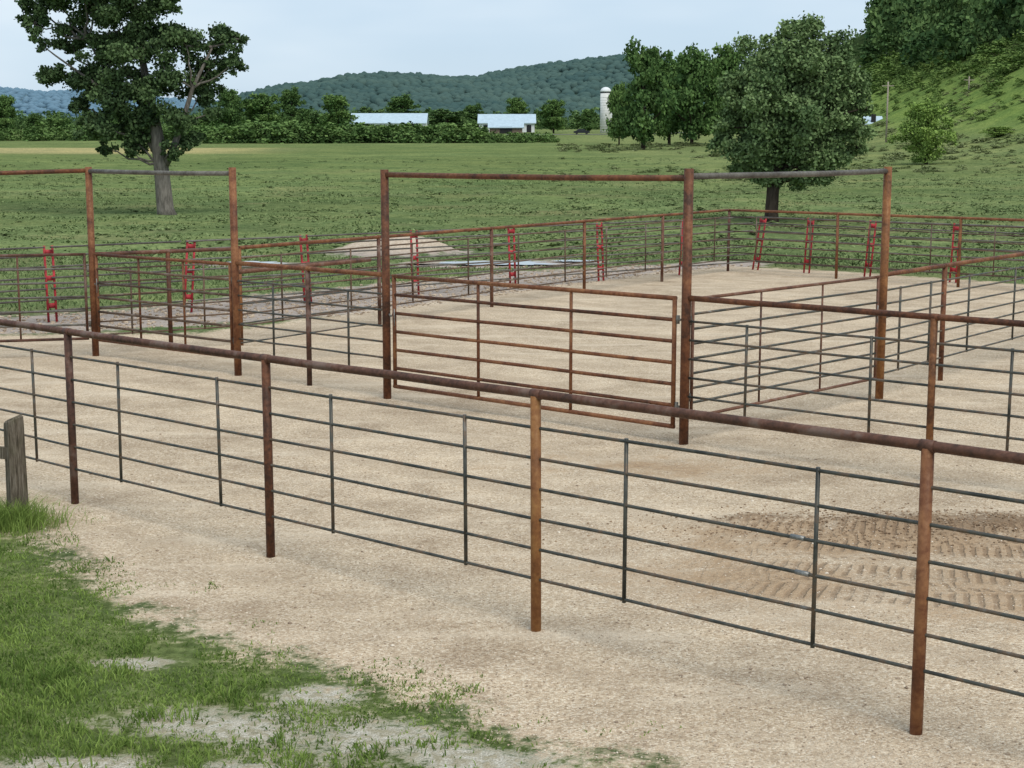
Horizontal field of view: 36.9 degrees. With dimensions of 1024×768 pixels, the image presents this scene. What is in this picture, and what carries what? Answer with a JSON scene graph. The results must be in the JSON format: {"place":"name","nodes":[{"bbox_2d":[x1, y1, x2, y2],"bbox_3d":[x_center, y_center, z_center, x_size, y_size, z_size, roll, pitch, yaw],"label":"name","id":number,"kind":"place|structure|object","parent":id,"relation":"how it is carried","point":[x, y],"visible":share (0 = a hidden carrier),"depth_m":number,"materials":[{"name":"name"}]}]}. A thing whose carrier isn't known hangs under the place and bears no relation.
{"place":"outdoors","nodes":[
{"label":"outdoors","id":0,"kind":"place"},
{"bbox_2d":[245,261,282,262],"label":"water","id":1,"kind":"structure","parent":0,"point":[264,262],"depth_m":46.94,"materials":[{"name":"grey liquid"}]},
{"bbox_2d":[0,489,681,767],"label":"grass","id":2,"kind":"structure","parent":0,"point":[21,520],"depth_m":9.98,"materials":[{"name":"green plant"}]},
{"bbox_2d":[0,0,872,99],"label":"sky","id":3,"kind":"structure","parent":0,"point":[292,41],"materials":[{"name":"white"}]},
{"bbox_2d":[439,261,556,264],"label":"water","id":4,"kind":"structure","parent":0,"point":[522,263],"depth_m":46.33,"materials":[{"name":"grey liquid"}]},
{"bbox_2d":[0,16,1023,767],"bbox_3d":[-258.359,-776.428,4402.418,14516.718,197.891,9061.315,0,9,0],"label":"ground","id":5,"kind":"structure","parent":0,"point":[622,644],"depth_m":15.85,"materials":[{"name":"green soil"}]},
{"bbox_2d":[0,94,18,138],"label":"deciduous tree","id":6,"kind":"object","parent":5,"relation":"on","point":[8,112],"visible":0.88,"depth_m":343.17,"materials":[{"name":"green plant"}]},
{"bbox_2d":[0,414,28,513],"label":"wooden fence","id":7,"kind":"object","parent":5,"relation":"on","point":[12,452],"visible":0.82,"depth_m":14.31,"materials":[{"name":"grey wood"}]},
{"bbox_2d":[0,247,46,314],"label":"livestock panel","id":8,"kind":"object","parent":5,"relation":"on","point":[22,278],"visible":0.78,"depth_m":30.35,"materials":[{"name":"red paint"}]},
{"bbox_2d":[23,112,44,131],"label":"deciduous tree","id":9,"kind":"object","parent":5,"relation":"on","point":[33,118],"visible":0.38,"depth_m":354.46,"materials":[{"name":"green plant"}]},
{"bbox_2d":[40,118,70,137],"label":"deciduous tree","id":10,"kind":"object","parent":5,"relation":"on","point":[56,122],"visible":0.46,"depth_m":353.91,"materials":[{"name":"green plant"}]},
{"bbox_2d":[0,86,217,115],"bbox_3d":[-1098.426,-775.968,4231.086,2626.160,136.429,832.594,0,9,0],"label":"distant woodland","id":11,"kind":"object","parent":5,"relation":"on","point":[37,101],"visible":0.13,"depth_m":4094.23,"materials":[{"name":"plant"}]},
{"bbox_2d":[43,241,182,321],"bbox_3d":[-8.184,-2.141,31.662,3.006,1.532,0.145,-7,11,-39],"label":"livestock panel","id":12,"kind":"object","parent":5,"relation":"on","point":[54,288],"visible":0.75,"depth_m":31.15,"materials":[{"name":"red paint"}]},
{"bbox_2d":[0,167,241,375],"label":"overhead gate frame","id":13,"kind":"object","parent":5,"relation":"on","point":[230,172],"visible":0.85,"depth_m":24.47,"materials":[{"name":"brown metal"}]},
{"bbox_2d":[0,253,90,342],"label":"cattle gate","id":14,"kind":"structure","parent":13,"relation":"attached to","point":[84,268],"depth_m":25.65,"materials":[{"name":"metal"}]},
{"bbox_2d":[94,253,233,358],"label":"cattle gate","id":15,"kind":"structure","parent":13,"relation":"attached to","point":[140,301],"depth_m":24.66,"materials":[{"name":"metal"}]},
{"bbox_2d":[239,258,371,343],"bbox_3d":[-3.328,-1.377,24.924,0.068,1.154,3.196,6,11,34],"label":"pipe fence","id":16,"kind":"object","parent":13,"relation":"attached to","point":[256,270],"visible":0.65,"depth_m":24.89,"materials":[{"name":"metal"}]},
{"bbox_2d":[13,0,250,214],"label":"deciduous tree","id":17,"kind":"object","parent":5,"relation":"on","point":[106,85],"visible":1,"depth_m":75.14,"materials":[{"name":"green plant"}]},
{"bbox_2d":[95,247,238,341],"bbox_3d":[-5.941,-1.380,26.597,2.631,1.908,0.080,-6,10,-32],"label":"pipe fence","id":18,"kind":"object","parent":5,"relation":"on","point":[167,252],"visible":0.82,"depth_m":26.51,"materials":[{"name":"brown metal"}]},
{"bbox_2d":[193,115,211,126],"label":"deciduous tree","id":19,"kind":"object","parent":5,"relation":"on","point":[201,122],"visible":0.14,"depth_m":393.36,"materials":[{"name":"green plant"}]},
{"bbox_2d":[207,86,244,126],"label":"deciduous tree","id":20,"kind":"object","parent":5,"relation":"on","point":[230,100],"visible":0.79,"depth_m":411.39,"materials":[{"name":"green plant"}]},
{"bbox_2d":[185,236,303,311],"bbox_3d":[-5.850,-2.420,33.528,3.004,1.544,0.082,-7,11,-39],"label":"livestock panel","id":21,"kind":"object","parent":5,"relation":"on","point":[192,270],"visible":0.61,"depth_m":33.08,"materials":[{"name":"red paint"}]},
{"bbox_2d":[237,92,282,122],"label":"deciduous tree","id":22,"kind":"object","parent":5,"relation":"on","point":[258,106],"visible":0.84,"depth_m":420.69,"materials":[{"name":"green plant"}]},
{"bbox_2d":[0,118,559,143],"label":"shrub row","id":23,"kind":"object","parent":5,"relation":"on","point":[256,130],"visible":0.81,"depth_m":315.61,"materials":[{"name":"green plant"}]},
{"bbox_2d":[278,86,311,125],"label":"deciduous tree","id":24,"kind":"object","parent":5,"relation":"on","point":[289,101],"visible":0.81,"depth_m":441.85,"materials":[{"name":"green plant"}]},
{"bbox_2d":[235,261,382,385],"bbox_3d":[-2.991,-0.770,22.583,3.321,1.928,0.084,8,12,41],"label":"pipe fence","id":25,"kind":"object","parent":5,"relation":"on","point":[308,302],"visible":0.86,"depth_m":22.50,"materials":[{"name":"metal"}]},
{"bbox_2d":[308,110,322,124],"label":"deciduous tree","id":26,"kind":"object","parent":5,"relation":"on","point":[314,115],"visible":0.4,"depth_m":531.32,"materials":[{"name":"green plant"}]},
{"bbox_2d":[12,106,653,129],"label":"valley woodland","id":27,"kind":"object","parent":5,"relation":"on","point":[573,119],"visible":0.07,"depth_m":698.20,"materials":[{"name":"green plant"}]},
{"bbox_2d":[315,93,358,126],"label":"deciduous tree","id":28,"kind":"object","parent":5,"relation":"on","point":[334,106],"visible":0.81,"depth_m":412.45,"materials":[{"name":"green plant"}]},
{"bbox_2d":[299,231,411,301],"bbox_3d":[-3.568,-2.725,35.434,3.030,1.533,0.149,-7,11,-39],"label":"livestock panel","id":29,"kind":"object","parent":5,"relation":"on","point":[304,239],"visible":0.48,"depth_m":35.22,"materials":[{"name":"red paint"}]},
{"bbox_2d":[351,106,384,112],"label":"deciduous tree","id":30,"kind":"object","parent":5,"relation":"on","point":[362,109],"visible":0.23,"depth_m":629.76,"materials":[{"name":"green plant"}]},
{"bbox_2d":[0,264,760,333],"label":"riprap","id":31,"kind":"object","parent":5,"relation":"on","point":[287,303],"visible":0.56,"depth_m":35.22,"materials":[{"name":"stone"}]},
{"bbox_2d":[72,54,706,123],"bbox_3d":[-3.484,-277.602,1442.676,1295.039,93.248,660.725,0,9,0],"label":"ridge woodland","id":32,"kind":"object","parent":5,"relation":"on","point":[537,86],"visible":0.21,"depth_m":1420.60,"materials":[{"name":"green plant"}]},
{"bbox_2d":[350,113,428,125],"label":"barn","id":33,"kind":"structure","parent":5,"relation":"on","point":[386,118],"depth_m":495.19,"materials":[{"name":"white metal"}]},
{"bbox_2d":[383,93,425,112],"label":"deciduous tree","id":34,"kind":"object","parent":5,"relation":"on","point":[401,104],"visible":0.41,"depth_m":589.07,"materials":[{"name":"green plant"}]},
{"bbox_2d":[427,108,470,126],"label":"deciduous tree","id":35,"kind":"object","parent":5,"relation":"on","point":[439,115],"visible":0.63,"depth_m":629.88,"materials":[{"name":"green plant"}]},
{"bbox_2d":[410,229,509,294],"bbox_3d":[-1.243,-3.016,37.325,3.006,1.533,0.138,-7,11,-39],"label":"livestock panel","id":36,"kind":"object","parent":5,"relation":"on","point":[416,257],"visible":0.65,"depth_m":37.00,"materials":[{"name":"red paint"}]},
{"bbox_2d":[463,103,483,126],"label":"deciduous tree","id":37,"kind":"object","parent":5,"relation":"on","point":[470,116],"visible":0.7,"depth_m":667.99,"materials":[{"name":"green plant"}]},
{"bbox_2d":[238,209,730,345],"bbox_3d":[0.650,-2.747,35.398,0.088,1.923,19.805,6,11,33],"label":"pipe fence","id":38,"kind":"object","parent":5,"relation":"on","point":[491,255],"visible":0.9,"depth_m":33.40,"materials":[{"name":"brown metal"}]},
{"bbox_2d":[488,121,523,133],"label":"shed","id":39,"kind":"structure","parent":5,"relation":"on","point":[502,127],"depth_m":439.13,"materials":[{"name":"white metal"}]},
{"bbox_2d":[500,128,511,133],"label":"door","id":40,"kind":"structure","parent":39,"relation":"in","point":[502,130],"depth_m":438.97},
{"bbox_2d":[477,114,535,131],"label":"barn","id":41,"kind":"structure","parent":5,"relation":"on","point":[529,120],"depth_m":465.22,"materials":[{"name":"white metal"}]},
{"bbox_2d":[0,319,1023,735],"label":"pipe fence","id":42,"kind":"object","parent":5,"relation":"on","point":[926,447],"visible":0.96,"depth_m":10.96,"materials":[{"name":"metal"}]},
{"bbox_2d":[0,137,1023,271],"bbox_3d":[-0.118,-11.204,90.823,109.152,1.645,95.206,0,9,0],"label":"pasture grass","id":43,"kind":"structure","parent":5,"relation":"on","point":[590,250],"depth_m":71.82,"materials":[{"name":"green plant"}]},
{"bbox_2d":[505,96,530,113],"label":"deciduous tree","id":44,"kind":"object","parent":5,"relation":"on","point":[517,105],"visible":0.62,"depth_m":588.41,"materials":[{"name":"green plant"}]},
{"bbox_2d":[537,99,566,132],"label":"deciduous tree","id":45,"kind":"object","parent":5,"relation":"on","point":[551,111],"visible":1,"depth_m":441.58,"materials":[{"name":"green plant"}]},
{"bbox_2d":[507,223,598,287],"bbox_3d":[1.073,-3.307,39.193,3.028,1.534,0.105,-7,11,-39],"label":"livestock panel","id":46,"kind":"object","parent":5,"relation":"on","point":[509,231],"visible":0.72,"depth_m":39.18,"materials":[{"name":"red paint"}]},
{"bbox_2d":[573,129,589,133],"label":"parked car","id":47,"kind":"object","parent":5,"relation":"on","point":[581,131],"visible":1,"depth_m":417.96,"materials":[{"name":"paint"}]},
{"bbox_2d":[581,109,596,130],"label":"deciduous tree","id":48,"kind":"object","parent":5,"relation":"on","point":[588,121],"visible":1,"depth_m":462.41,"materials":[{"name":"green plant"}]},
{"bbox_2d":[600,87,611,132],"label":"silo","id":49,"kind":"object","parent":5,"relation":"on","point":[605,92],"visible":0.74,"depth_m":441.91,"materials":[{"name":"concrete"}]},
{"bbox_2d":[606,81,631,144],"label":"deciduous tree","id":50,"kind":"object","parent":5,"relation":"on","point":[615,97],"visible":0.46,"depth_m":294.28,"materials":[{"name":"green plant"}]},
{"bbox_2d":[380,167,891,444],"bbox_3d":[1.708,-1.050,19.736,7.038,3.450,3.444,0,9,0],"label":"overhead gate frame","id":51,"kind":"object","parent":5,"relation":"on","point":[689,176],"visible":0.83,"depth_m":19.86,"materials":[{"name":"brown metal"}]},
{"bbox_2d":[389,274,680,428],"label":"cattle gate","id":52,"kind":"structure","parent":51,"relation":"attached to","point":[675,319],"depth_m":19.56,"materials":[{"name":"metal"}]},
{"bbox_2d":[689,275,879,412],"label":"cattle gate","id":53,"kind":"structure","parent":51,"relation":"attached to","point":[760,333],"depth_m":19.66,"materials":[{"name":"metal"}]},
{"bbox_2d":[596,220,679,280],"bbox_3d":[3.381,-3.600,41.094,3.021,1.533,0.128,-7,11,-39],"label":"livestock panel","id":54,"kind":"object","parent":5,"relation":"on","point":[601,246],"visible":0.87,"depth_m":40.73,"materials":[{"name":"red paint"}]},
{"bbox_2d":[603,35,680,149],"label":"deciduous tree","id":55,"kind":"object","parent":5,"relation":"on","point":[633,119],"visible":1,"depth_m":249.00,"materials":[{"name":"green plant"}]},
{"bbox_2d":[653,61,684,144],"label":"deciduous tree","id":56,"kind":"object","parent":5,"relation":"on","point":[661,131],"visible":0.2,"depth_m":293.76,"materials":[{"name":"green plant"}]},
{"bbox_2d":[661,42,720,143],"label":"deciduous tree","id":57,"kind":"object","parent":5,"relation":"on","point":[694,119],"visible":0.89,"depth_m":278.20,"materials":[{"name":"green plant"}]},
{"bbox_2d":[678,216,753,274],"bbox_3d":[5.728,-3.879,42.956,3.005,1.543,0.063,-7,11,-39],"label":"livestock panel","id":58,"kind":"object","parent":5,"relation":"on","point":[717,240],"visible":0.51,"depth_m":43.05,"materials":[{"name":"red paint"}]},
{"bbox_2d":[705,41,747,132],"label":"deciduous tree","id":59,"kind":"object","parent":5,"relation":"on","point":[725,59],"visible":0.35,"depth_m":291.70,"materials":[{"name":"green plant"}]},
{"bbox_2d":[752,216,804,269],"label":"livestock panel","id":60,"kind":"object","parent":5,"relation":"on","point":[761,221],"visible":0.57,"depth_m":43.51,"materials":[{"name":"red paint"}]},
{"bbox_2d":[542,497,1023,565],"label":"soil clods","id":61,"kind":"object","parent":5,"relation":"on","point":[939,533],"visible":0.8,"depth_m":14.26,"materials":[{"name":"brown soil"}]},
{"bbox_2d":[555,43,1023,181],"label":"weedy brush","id":62,"kind":"object","parent":5,"relation":"on","point":[636,146],"visible":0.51,"depth_m":192.77,"materials":[{"name":"green plant"}]},
{"bbox_2d":[705,10,879,221],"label":"deciduous tree","id":63,"kind":"object","parent":5,"relation":"on","point":[789,98],"visible":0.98,"depth_m":68.51,"materials":[{"name":"green plant"}]},
{"bbox_2d":[803,218,865,272],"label":"livestock panel","id":64,"kind":"object","parent":5,"relation":"on","point":[807,232],"visible":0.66,"depth_m":42.34,"materials":[{"name":"red paint"}]},
{"bbox_2d":[688,295,1023,450],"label":"pipe fence","id":65,"kind":"object","parent":5,"relation":"on","point":[933,343],"visible":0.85,"depth_m":16.48,"materials":[{"name":"metal"}]},
{"bbox_2d":[863,114,882,124],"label":"shed","id":66,"kind":"structure","parent":5,"relation":"on","point":[873,118],"depth_m":286.11,"materials":[{"name":"white metal"}]},
{"bbox_2d":[871,114,875,121],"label":"door","id":67,"kind":"structure","parent":66,"relation":"in","point":[873,116],"depth_m":285.71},
{"bbox_2d":[729,209,1023,286],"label":"pipe fence","id":68,"kind":"object","parent":5,"relation":"on","point":[959,241],"visible":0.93,"depth_m":40.31,"materials":[{"name":"brown metal"}]},
{"bbox_2d":[882,82,893,142],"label":"utility pole","id":69,"kind":"object","parent":5,"relation":"on","point":[887,85],"visible":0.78,"depth_m":231.37,"materials":[{"name":"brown wood"}]},
{"bbox_2d":[863,220,951,276],"bbox_3d":[10.443,-3.525,40.679,2.504,1.544,0.064,8,12,42],"label":"livestock panel","id":70,"kind":"object","parent":5,"relation":"on","point":[874,226],"visible":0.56,"depth_m":40.78,"materials":[{"name":"red paint"}]},
{"bbox_2d":[885,98,959,163],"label":"deciduous tree","id":71,"kind":"object","parent":5,"relation":"on","point":[925,132],"visible":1,"depth_m":161.69,"materials":[{"name":"green plant"}]},
{"bbox_2d":[850,28,1023,120],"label":"shrubs","id":72,"kind":"object","parent":5,"relation":"on","point":[879,75],"visible":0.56,"depth_m":296.10,"materials":[{"name":"green plant"}]},
{"bbox_2d":[852,0,1023,69],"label":"woodland","id":73,"kind":"object","parent":5,"relation":"on","point":[917,29],"visible":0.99,"depth_m":338.86,"materials":[{"name":"green plant"}]},
{"bbox_2d":[884,252,1023,380],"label":"pipe fence","id":74,"kind":"object","parent":5,"relation":"on","point":[943,293],"visible":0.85,"depth_m":23.18,"materials":[{"name":"metal"}]},
{"bbox_2d":[964,76,973,91],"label":"utility pole","id":75,"kind":"object","parent":5,"relation":"on","point":[969,79],"visible":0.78,"depth_m":265.07,"materials":[{"name":"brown wood"}]},
{"bbox_2d":[949,223,1023,282],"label":"livestock panel","id":76,"kind":"object","parent":5,"relation":"on","point":[955,228],"visible":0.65,"depth_m":39.28,"materials":[{"name":"red paint"}]},
{"bbox_2d":[979,126,1014,136],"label":"shrub","id":77,"kind":"object","parent":5,"relation":"on","point":[1000,131],"visible":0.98,"depth_m":196.85,"materials":[{"name":"green plant"}]},
{"bbox_2d":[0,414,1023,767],"bbox_3d":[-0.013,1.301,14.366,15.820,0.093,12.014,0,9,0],"label":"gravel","id":78,"kind":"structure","parent":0,"point":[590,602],"depth_m":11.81,"materials":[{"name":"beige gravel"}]},
{"bbox_2d":[0,251,1023,329],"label":"verge grass","id":79,"kind":"structure","parent":0,"point":[227,283],"depth_m":43.30,"materials":[{"name":"green plant"}]},
{"bbox_2d":[555,259,593,261],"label":"water","id":80,"kind":"structure","parent":0,"point":[573,260],"depth_m":47.55,"materials":[{"name":"grey liquid"}]}
]}

